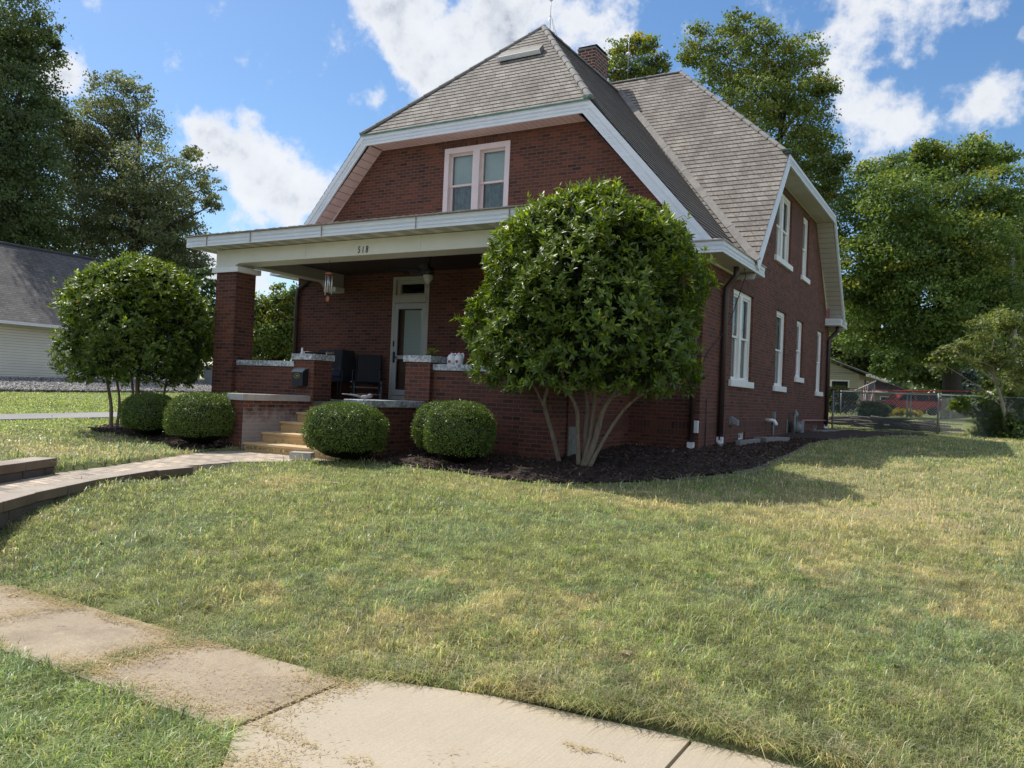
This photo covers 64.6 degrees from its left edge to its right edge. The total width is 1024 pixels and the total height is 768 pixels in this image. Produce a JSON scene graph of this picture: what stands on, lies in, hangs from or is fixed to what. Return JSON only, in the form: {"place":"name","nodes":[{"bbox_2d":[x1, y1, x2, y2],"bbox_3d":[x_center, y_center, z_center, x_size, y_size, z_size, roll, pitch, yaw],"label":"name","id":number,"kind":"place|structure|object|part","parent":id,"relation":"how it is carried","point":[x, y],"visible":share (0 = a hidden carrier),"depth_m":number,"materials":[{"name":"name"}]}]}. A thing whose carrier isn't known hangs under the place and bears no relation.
{"place":"outdoors","nodes":[
{"label":"outdoors","id":0,"kind":"place"},
{"bbox_2d":[0,412,116,421],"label":"driveway","id":1,"kind":"structure","parent":0,"point":[49,416],"depth_m":19.52,"materials":[{"name":"grey concrete"}]},
{"bbox_2d":[0,583,342,734],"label":"sidewalk","id":2,"kind":"structure","parent":0,"point":[61,631],"depth_m":4.66,"materials":[{"name":"beige concrete"}]},
{"bbox_2d":[0,585,623,767],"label":"dry clippings","id":3,"kind":"object","parent":2,"relation":"on","point":[170,651],"visible":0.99,"depth_m":4.41,"materials":[{"name":"beige plant"}]},
{"bbox_2d":[219,391,246,435],"bbox_3d":[-5.246,0.552,15.184,1.098,0.854,0.995,2,-1,30],"label":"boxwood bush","id":4,"kind":"object","parent":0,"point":[225,394],"visible":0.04,"depth_m":15.09,"materials":[{"name":"green plant"}]},
{"bbox_2d":[0,378,1023,767],"bbox_3d":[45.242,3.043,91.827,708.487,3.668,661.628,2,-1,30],"label":"lawn","id":5,"kind":"structure","parent":0,"point":[718,742],"depth_m":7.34,"materials":[{"name":"green plant"}]},
{"bbox_2d":[0,457,56,482],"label":"retaining wall","id":6,"kind":"structure","parent":5,"relation":"on","point":[21,469],"depth_m":9.06,"materials":[{"name":"beige concrete"}]},
{"bbox_2d":[0,0,80,251],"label":"tall tree","id":7,"kind":"object","parent":5,"relation":"on","point":[21,221],"visible":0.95,"depth_m":44.17,"materials":[{"name":"green plant"}]},
{"bbox_2d":[0,466,192,532],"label":"retaining wall","id":8,"kind":"structure","parent":5,"relation":"on","point":[15,503],"depth_m":8.35,"materials":[{"name":"beige concrete"}]},
{"bbox_2d":[0,376,211,392],"bbox_3d":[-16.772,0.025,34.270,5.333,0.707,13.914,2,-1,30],"label":"gravel","id":9,"kind":"structure","parent":5,"relation":"on","point":[29,384],"depth_m":32.31,"materials":[{"name":"grey gravel"}]},
{"bbox_2d":[203,366,211,384],"bbox_3d":[-14.437,-0.372,39.615,0.972,0.996,0.992,2,-1,30],"label":"wheeled bin","id":10,"kind":"object","parent":9,"relation":"on","point":[208,376],"visible":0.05,"depth_m":39.30,"materials":[{"name":"grey paint"}]},
{"bbox_2d":[0,241,212,379],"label":"neighbour house","id":11,"kind":"structure","parent":5,"relation":"on","point":[28,318],"depth_m":34.64,"materials":[{"name":"white plastic"}]},
{"bbox_2d":[23,69,229,278],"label":"broad tree","id":12,"kind":"object","parent":5,"relation":"on","point":[166,227],"visible":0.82,"depth_m":51.45,"materials":[{"name":"green plant"}]},
{"bbox_2d":[95,425,229,448],"bbox_3d":[-6.047,0.940,16.720,5.225,0.275,5.445,2,-1,30],"label":"mulch bed","id":13,"kind":"object","parent":5,"relation":"on","point":[184,445],"visible":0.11,"depth_m":14.43,"materials":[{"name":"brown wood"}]},
{"bbox_2d":[44,251,214,428],"bbox_3d":[-7.720,-0.879,16.558,3.365,3.798,3.582,2,-1,30],"label":"magnolia tree","id":14,"kind":"object","parent":13,"relation":"on","point":[111,318],"visible":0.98,"depth_m":15.74,"materials":[{"name":"green plant"}]},
{"bbox_2d":[117,391,172,434],"bbox_3d":[-6.731,0.534,15.073,1.099,0.823,1.099,2,-1,30],"label":"boxwood bush","id":15,"kind":"object","parent":13,"relation":"on","point":[141,413],"visible":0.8,"depth_m":14.71,"materials":[{"name":"green plant"}]},
{"bbox_2d":[162,391,235,442],"bbox_3d":[-5.297,0.559,13.792,1.158,0.890,1.198,2,-1,30],"label":"boxwood bush","id":16,"kind":"object","parent":13,"relation":"on","point":[197,417],"visible":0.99,"depth_m":13.43,"materials":[{"name":"green plant"}]},
{"bbox_2d":[0,451,328,492],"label":"walkway","id":17,"kind":"structure","parent":5,"relation":"on","point":[205,460],"depth_m":11.31,"materials":[{"name":"concrete"}]},
{"bbox_2d":[175,266,216,364],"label":"shade tree","id":18,"kind":"object","parent":5,"relation":"on","point":[198,277],"visible":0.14,"depth_m":41.71,"materials":[{"name":"green plant"}]},
{"bbox_2d":[252,280,297,360],"bbox_3d":[-10.456,-1.990,36.156,4.180,5.030,3.708,2,-1,42],"label":"leafy shrub","id":19,"kind":"object","parent":5,"relation":"on","point":[273,331],"visible":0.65,"depth_m":35.17,"materials":[{"name":"green plant"}]},
{"bbox_2d":[243,407,338,459],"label":"steps","id":20,"kind":"structure","parent":5,"relation":"on","point":[290,435],"depth_m":13.78,"materials":[{"name":"beige concrete"}]},
{"bbox_2d":[289,451,314,459],"bbox_3d":[-3.222,1.099,12.434,0.340,0.110,0.200,2,-1,5],"label":"concrete block","id":21,"kind":"object","parent":5,"relation":"on","point":[305,455],"depth_m":12.34,"materials":[{"name":"grey concrete"}]},
{"bbox_2d":[222,677,689,767],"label":"sidewalk","id":22,"kind":"structure","parent":5,"relation":"on","point":[401,725],"depth_m":3.83,"materials":[{"name":"concrete"}]},
{"bbox_2d":[87,422,928,482],"bbox_3d":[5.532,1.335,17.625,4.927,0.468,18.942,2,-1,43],"label":"mulch bed","id":23,"kind":"object","parent":5,"relation":"on","point":[828,435],"visible":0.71,"depth_m":12.28,"materials":[{"name":"wood chips"},{"name":"bark"}]},
{"bbox_2d":[300,401,390,458],"bbox_3d":[-2.495,0.680,12.187,1.326,0.875,1.254,2,-1,30],"label":"boxwood bush","id":24,"kind":"object","parent":23,"relation":"on","point":[345,430],"visible":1,"depth_m":11.81,"materials":[{"name":"green plant"}]},
{"bbox_2d":[409,399,447,453],"bbox_3d":[-1.064,0.671,12.745,1.031,0.885,1.035,2,-1,30],"label":"boxwood bush","id":25,"kind":"object","parent":23,"relation":"on","point":[418,424],"visible":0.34,"depth_m":12.55,"materials":[{"name":"green plant"}]},
{"bbox_2d":[422,399,497,462],"bbox_3d":[-0.755,0.679,11.866,1.088,0.939,1.112,2,-1,30],"label":"boxwood bush","id":26,"kind":"object","parent":23,"relation":"on","point":[460,431],"visible":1,"depth_m":11.51,"materials":[{"name":"green plant"}]},
{"bbox_2d":[448,173,724,466],"bbox_3d":[1.183,-0.886,11.843,3.854,4.328,3.841,3,-1,-22],"label":"magnolia tree","id":27,"kind":"object","parent":23,"relation":"on","point":[623,280],"visible":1,"depth_m":10.94,"materials":[{"name":"green plant"}]},
{"bbox_2d":[735,438,759,445],"bbox_3d":[4.720,1.189,16.168,0.100,0.160,1.600,2,-1,30],"label":"curb stone","id":28,"kind":"object","parent":23,"relation":"on","point":[746,441],"visible":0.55,"depth_m":15.84,"materials":[{"name":"concrete"}]},
{"bbox_2d":[753,437,789,442],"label":"stone slab","id":29,"kind":"structure","parent":23,"relation":"on","point":[773,439],"depth_m":17.14,"materials":[{"name":"concrete"}]},
{"bbox_2d":[810,429,840,431],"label":"stone slab","id":30,"kind":"structure","parent":23,"relation":"on","point":[826,430],"depth_m":23.15,"materials":[{"name":"concrete"}]},
{"bbox_2d":[185,24,846,459],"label":"brick house","id":31,"kind":"structure","parent":5,"relation":"on","point":[449,174],"depth_m":17.15,"materials":[{"name":"red brick"}]},
{"bbox_2d":[291,367,308,385],"bbox_3d":[-3.970,-0.137,15.160,0.286,0.348,0.161,2,-1,30],"label":"mailbox","id":32,"kind":"object","parent":31,"relation":"attached to","point":[299,376],"visible":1,"depth_m":15.10,"materials":[{"name":"black metal"}]},
{"bbox_2d":[304,351,342,399],"bbox_3d":[-4.127,-0.186,17.631,0.604,1.030,0.764,3,-1,-41],"label":"patio chair","id":33,"kind":"object","parent":31,"relation":"on","point":[332,380],"visible":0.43,"depth_m":17.58,"materials":[{"name":"black fabric"}]},
{"bbox_2d":[324,264,333,301],"bbox_3d":[-3.462,-1.948,15.317,0.170,0.786,0.166,2,-1,30],"label":"wind chime","id":34,"kind":"object","parent":31,"relation":"hanging from","point":[328,282],"visible":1,"depth_m":15.31,"materials":[{"name":"metal"}]},
{"bbox_2d":[318,349,355,399],"bbox_3d":[-4.033,-0.213,18.393,0.880,1.119,0.605,2,-1,30],"label":"barbecue grill","id":35,"kind":"object","parent":31,"relation":"on","point":[345,361],"visible":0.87,"depth_m":18.13,"materials":[{"name":"black metal"}]},
{"bbox_2d":[342,393,372,399],"bbox_3d":[-2.439,0.194,12.796,0.519,0.098,0.097,2,-1,20],"label":"garden glove","id":36,"kind":"object","parent":31,"relation":"on","point":[365,397],"visible":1,"depth_m":12.73,"materials":[{"name":"white fabric"}]},
{"bbox_2d":[349,381,381,399],"bbox_3d":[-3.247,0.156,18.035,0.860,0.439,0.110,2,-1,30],"label":"slatted bench","id":37,"kind":"object","parent":31,"relation":"on","point":[380,395],"visible":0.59,"depth_m":17.94,"materials":[{"name":"grey paint"}]},
{"bbox_2d":[351,354,382,399],"bbox_3d":[-3.154,-0.144,17.682,0.604,1.030,0.764,2,-1,-5],"label":"patio chair","id":38,"kind":"object","parent":31,"relation":"on","point":[367,370],"visible":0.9,"depth_m":17.91,"materials":[{"name":"black fabric"}]},
{"bbox_2d":[391,303,425,394],"bbox_3d":[-2.291,-0.767,17.833,0.850,2.040,0.111,2,-1,30],"label":"storm door","id":39,"kind":"structure","parent":31,"relation":"in","point":[398,306],"depth_m":18.00,"materials":[{"name":"grey paint"}]},
{"bbox_2d":[396,309,421,389],"bbox_3d":[-2.217,-0.762,17.959,0.850,2.040,0.030,2,-1,30],"label":"inner door","id":40,"kind":"structure","parent":31,"relation":"in","point":[401,366],"depth_m":18.09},
{"bbox_2d":[387,256,466,295],"bbox_3d":[-1.576,-2.077,15.645,1.522,0.780,1.525,2,-1,30],"label":"ceiling fan","id":41,"kind":"object","parent":31,"relation":"hanging from","point":[427,272],"visible":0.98,"depth_m":15.57,"materials":[{"name":"black metal"}]},
{"bbox_2d":[425,348,438,355],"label":"potted plant","id":42,"kind":"object","parent":31,"relation":"on","point":[433,351],"visible":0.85,"depth_m":15.06,"materials":[{"name":"green plant"}]},
{"bbox_2d":[447,352,456,363],"bbox_3d":[-1.037,-0.440,13.906,0.149,0.222,0.150,3,-1,-23],"label":"plastic jug","id":43,"kind":"object","parent":31,"relation":"on","point":[451,358],"visible":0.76,"depth_m":13.84,"materials":[{"name":"paint"}]},
{"bbox_2d":[454,352,463,364],"bbox_3d":[-0.901,-0.436,13.781,0.149,0.222,0.150,3,-1,-23],"label":"plastic jug","id":44,"kind":"object","parent":31,"relation":"on","point":[459,357],"visible":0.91,"depth_m":13.72,"materials":[{"name":"paint"}]},
{"bbox_2d":[442,140,510,211],"bbox_3d":[-0.763,-4.159,17.186,1.848,1.790,0.254,2,-1,30],"label":"window","id":45,"kind":"structure","parent":31,"relation":"in","point":[475,176],"depth_m":17.15,"materials":[{"name":"white paint"}]},
{"bbox_2d":[547,0,556,35],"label":"lightning rod","id":46,"kind":"object","parent":31,"relation":"on","point":[550,17],"visible":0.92,"depth_m":19.77,"materials":[{"name":"silver metal"}]},
{"bbox_2d":[738,432,742,439],"bbox_3d":[4.791,1.070,17.184,0.070,0.210,0.580,2,-1,30],"label":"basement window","id":47,"kind":"structure","parent":31,"relation":"in","point":[740,434],"depth_m":17.37,"materials":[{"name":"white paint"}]},
{"bbox_2d":[728,289,753,388],"bbox_3d":[4.755,-0.926,16.967,0.255,1.990,1.838,2,-1,30],"label":"window","id":48,"kind":"structure","parent":31,"relation":"in","point":[742,312],"depth_m":17.01,"materials":[{"name":"white paint"}]},
{"bbox_2d":[773,311,786,391],"bbox_3d":[6.590,-0.806,20.120,0.252,1.990,1.318,2,-1,30],"label":"window","id":49,"kind":"structure","parent":31,"relation":"in","point":[777,386],"depth_m":20.53,"materials":[{"name":"white paint"}]},
{"bbox_2d":[774,193,792,271],"bbox_3d":[6.684,-3.821,20.104,0.256,1.800,1.908,2,-1,30],"label":"window","id":50,"kind":"structure","parent":31,"relation":"in","point":[783,217],"depth_m":20.17,"materials":[{"name":"white paint"}]},
{"bbox_2d":[786,410,803,432],"bbox_3d":[7.443,1.021,21.199,0.342,0.700,0.820,2,-1,30],"label":"gas meter","id":51,"kind":"object","parent":31,"relation":"attached to","point":[797,426],"visible":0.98,"depth_m":21.07,"materials":[{"name":"grey paint"}]},
{"bbox_2d":[794,321,803,382],"bbox_3d":[7.798,-0.883,22.186,0.253,1.680,1.098,2,-1,30],"label":"window","id":52,"kind":"structure","parent":31,"relation":"in","point":[797,378],"depth_m":22.51,"materials":[{"name":"white paint"}]},
{"bbox_2d":[801,217,809,284],"bbox_3d":[8.096,-3.729,22.532,0.255,1.800,1.088,2,-1,30],"label":"window","id":53,"kind":"structure","parent":31,"relation":"in","point":[804,254],"depth_m":22.85,"materials":[{"name":"white paint"}]},
{"bbox_2d":[815,331,822,395],"bbox_3d":[9.377,-0.625,24.910,0.252,1.990,1.128,2,-1,30],"label":"window","id":54,"kind":"structure","parent":31,"relation":"in","point":[817,393],"depth_m":25.25,"materials":[{"name":"white paint"}]},
{"bbox_2d":[830,387,984,391],"bbox_3d":[12.204,0.179,25.171,4.441,0.089,0.036,2,-1,22],"label":"red cord","id":55,"kind":"object","parent":31,"relation":"attached to","point":[897,390],"visible":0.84,"depth_m":25.32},
{"bbox_2d":[200,343,1023,413],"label":"distant woods","id":56,"kind":"object","parent":5,"relation":"on","point":[907,385],"depth_m":128.77,"materials":[{"name":"green plant"}]},
{"bbox_2d":[620,650,634,654],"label":"fallen leaf","id":57,"kind":"object","parent":5,"relation":"on","point":[629,652],"visible":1,"depth_m":4.65,"materials":[{"name":"brown plant"}]},
{"bbox_2d":[604,30,672,82],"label":"shade tree","id":58,"kind":"object","parent":5,"relation":"on","point":[641,46],"visible":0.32,"depth_m":41.71,"materials":[{"name":"green plant"}]},
{"bbox_2d":[670,741,798,767],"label":"sidewalk","id":59,"kind":"structure","parent":5,"relation":"on","point":[695,754],"depth_m":3.69,"materials":[{"name":"concrete"}]},
{"bbox_2d":[672,6,859,251],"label":"shade tree","id":60,"kind":"object","parent":5,"relation":"on","point":[804,136],"visible":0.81,"depth_m":44.39,"materials":[{"name":"green plant"}]},
{"bbox_2d":[654,432,931,482],"bbox_3d":[6.926,1.410,17.695,3.183,0.448,17.398,2,-1,30],"label":"garden edging","id":61,"kind":"object","parent":5,"relation":"on","point":[752,468],"visible":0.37,"depth_m":12.36,"materials":[{"name":"plastic"}]},
{"bbox_2d":[829,402,853,414],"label":"shrub","id":62,"kind":"object","parent":5,"relation":"on","point":[841,408],"visible":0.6,"depth_m":43.56,"materials":[{"name":"plant"}]},
{"bbox_2d":[829,385,860,412],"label":"hedge shrub","id":63,"kind":"object","parent":5,"relation":"on","point":[836,388],"visible":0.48,"depth_m":46.79,"materials":[{"name":"green plant"}]},
{"bbox_2d":[856,381,875,400],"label":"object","id":64,"kind":"object","parent":5,"relation":"on","point":[870,385],"visible":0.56,"depth_m":50.10,"materials":[{"name":"white paint"}]},
{"bbox_2d":[855,400,892,416],"bbox_3d":[16.088,1.316,35.995,1.691,1.259,1.399,2,-1,-2],"label":"yard shrub","id":65,"kind":"object","parent":5,"relation":"on","point":[872,409],"visible":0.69,"depth_m":35.58,"materials":[{"name":"green plant"}]},
{"bbox_2d":[865,375,905,399],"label":"brown roof house","id":66,"kind":"structure","parent":5,"relation":"on","point":[880,386],"depth_m":75.43,"materials":[{"name":"beige brick"}]},
{"bbox_2d":[840,390,970,420],"bbox_3d":[20.756,1.119,38.474,10.015,1.367,0.237,2,-1,40],"label":"chain link fence","id":67,"kind":"object","parent":5,"relation":"on","point":[906,413],"visible":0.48,"depth_m":39.69,"materials":[{"name":"metal"}]},
{"bbox_2d":[888,407,923,416],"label":"yellow flowers","id":68,"kind":"object","parent":5,"relation":"on","point":[902,412],"visible":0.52,"depth_m":43.92,"materials":[{"name":"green plant"}]},
{"bbox_2d":[876,391,940,415],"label":"parked car","id":69,"kind":"object","parent":5,"relation":"on","point":[916,404],"visible":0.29,"depth_m":59.10,"materials":[{"name":"red paint"}]},
{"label":"side window","id":70,"kind":"part","parent":69,"relation":"part of","materials":[{"name":"black glass"}]},
{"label":"side window","id":71,"kind":"part","parent":69,"relation":"part of","materials":[{"name":"black glass"}]},
{"bbox_2d":[829,318,1021,393],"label":"background trees","id":72,"kind":"object","parent":5,"relation":"on","point":[927,376],"visible":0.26,"depth_m":75.36,"materials":[{"name":"green plant"}]},
{"bbox_2d":[829,130,1023,418],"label":"maple tree","id":73,"kind":"object","parent":5,"relation":"on","point":[939,253],"visible":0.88,"depth_m":38.10,"materials":[{"name":"green plant"}]},
{"bbox_2d":[831,390,1023,435],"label":"chain link fence","id":74,"kind":"object","parent":5,"relation":"on","point":[938,401],"visible":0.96,"depth_m":24.82,"materials":[{"name":"metal"}]},
{"bbox_2d":[831,399,927,404],"bbox_3d":[11.492,0.565,25.212,3.152,0.070,0.019,2,-1,28],"label":"red cord","id":75,"kind":"object","parent":74,"relation":"hanging from","point":[874,401],"visible":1,"depth_m":25.30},
{"bbox_2d":[855,244,1023,388],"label":"utility pole","id":76,"kind":"object","parent":5,"relation":"on","point":[1015,333],"visible":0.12,"depth_m":39.87,"materials":[{"name":"brown wood"}]},
{"bbox_2d":[961,362,984,395],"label":"spruce tree","id":77,"kind":"object","parent":5,"relation":"on","point":[971,376],"visible":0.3,"depth_m":59.26,"materials":[{"name":"green plant"}]},
{"bbox_2d":[925,304,1023,437],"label":"dogwood tree","id":78,"kind":"object","parent":5,"relation":"on","point":[983,361],"visible":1,"depth_m":23.74,"materials":[{"name":"green plant"}]},
{"bbox_2d":[945,389,1023,438],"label":"vine shrub","id":79,"kind":"object","parent":5,"relation":"on","point":[1015,427],"visible":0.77,"depth_m":24.12,"materials":[{"name":"green plant"}]},
{"bbox_2d":[996,195,1023,307],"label":"edge tree","id":80,"kind":"object","parent":5,"relation":"on","point":[1021,225],"visible":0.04,"depth_m":46.84,"materials":[{"name":"green plant"}]},
{"bbox_2d":[0,0,1023,399],"label":"sky","id":81,"kind":"structure","parent":0,"point":[279,94],"materials":[{"name":"blue"}]},
{"bbox_2d":[829,359,887,412],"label":"cream house","id":82,"kind":"structure","parent":0,"point":[839,376],"depth_m":54.13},
{"bbox_2d":[830,380,849,386],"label":"window","id":83,"kind":"structure","parent":82,"relation":"in","point":[846,383],"depth_m":54.07,"materials":[{"name":"white paint"}]},
{"bbox_2d":[828,415,964,433],"bbox_3d":[12.000,1.272,26.034,4.467,0.491,1.289,2,-1,30],"label":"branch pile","id":84,"kind":"object","parent":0,"point":[887,422],"visible":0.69,"depth_m":25.54,"materials":[{"name":"brown plant"}]}
]}

